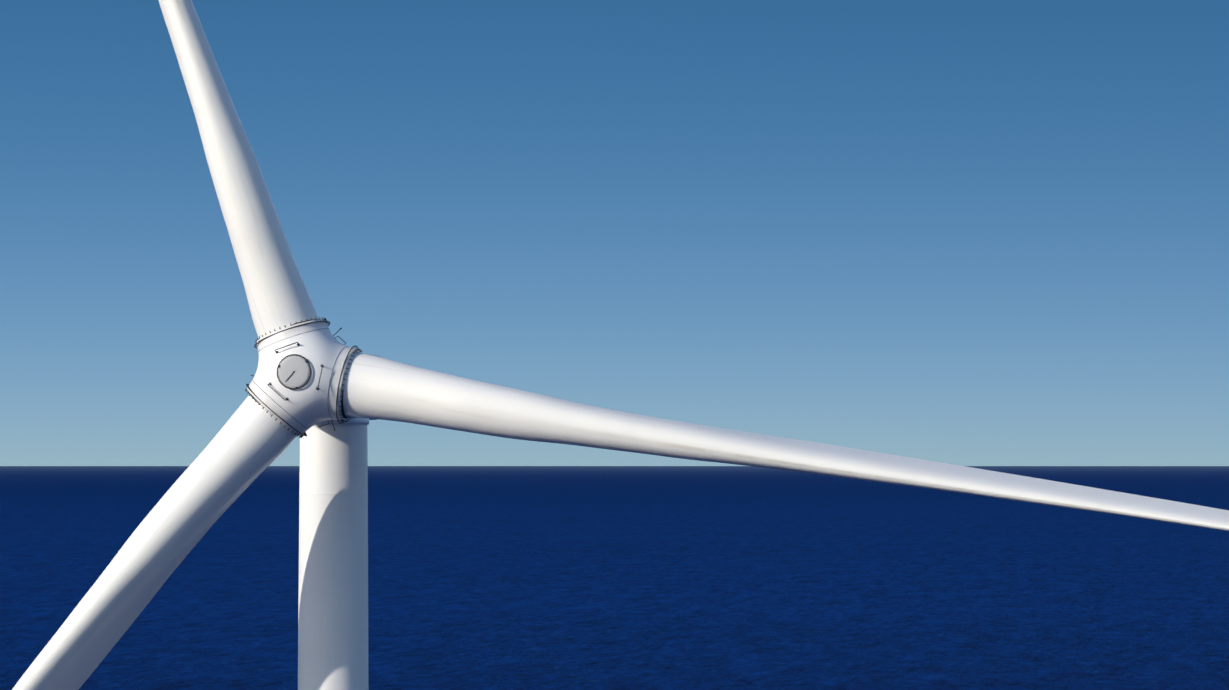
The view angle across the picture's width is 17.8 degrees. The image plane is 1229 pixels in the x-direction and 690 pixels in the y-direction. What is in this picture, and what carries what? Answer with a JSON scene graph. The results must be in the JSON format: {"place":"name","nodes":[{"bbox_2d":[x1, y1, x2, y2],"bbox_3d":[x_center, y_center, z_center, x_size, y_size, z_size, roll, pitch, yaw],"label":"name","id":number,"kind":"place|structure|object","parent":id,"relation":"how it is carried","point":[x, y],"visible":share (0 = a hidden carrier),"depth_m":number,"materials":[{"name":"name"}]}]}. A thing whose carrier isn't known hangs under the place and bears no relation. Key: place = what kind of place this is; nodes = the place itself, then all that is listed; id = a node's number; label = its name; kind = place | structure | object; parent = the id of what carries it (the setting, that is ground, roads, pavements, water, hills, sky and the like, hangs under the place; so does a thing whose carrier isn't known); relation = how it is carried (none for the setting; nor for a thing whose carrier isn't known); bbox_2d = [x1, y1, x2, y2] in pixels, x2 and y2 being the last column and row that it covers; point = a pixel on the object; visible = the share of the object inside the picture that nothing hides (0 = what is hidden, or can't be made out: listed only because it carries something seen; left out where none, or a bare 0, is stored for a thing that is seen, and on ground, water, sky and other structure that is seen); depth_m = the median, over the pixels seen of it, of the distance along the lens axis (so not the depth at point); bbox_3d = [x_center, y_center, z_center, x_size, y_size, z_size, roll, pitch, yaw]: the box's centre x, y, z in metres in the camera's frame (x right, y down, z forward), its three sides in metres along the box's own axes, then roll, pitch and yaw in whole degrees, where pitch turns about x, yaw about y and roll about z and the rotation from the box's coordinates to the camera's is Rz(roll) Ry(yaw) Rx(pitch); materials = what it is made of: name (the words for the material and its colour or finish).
{"place":"outdoors","nodes":[
{"label":"outdoors","id":0,"kind":"place"},
{"bbox_2d":[0,466,1228,689],"bbox_3d":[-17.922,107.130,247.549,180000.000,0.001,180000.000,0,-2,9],"label":"sea","id":1,"kind":"structure","parent":0,"point":[620,578],"depth_m":3244.13,"materials":[{"name":"liquid"}]},
{"bbox_2d":[12,0,1228,689],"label":"wind turbine","id":2,"kind":"object","parent":1,"relation":"on","point":[320,390],"visible":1,"depth_m":240.84,"materials":[{"name":"paint"}]},
{"bbox_2d":[0,0,1228,465],"label":"sky","id":3,"kind":"structure","parent":0,"point":[956,232],"materials":[{"name":"blue"}]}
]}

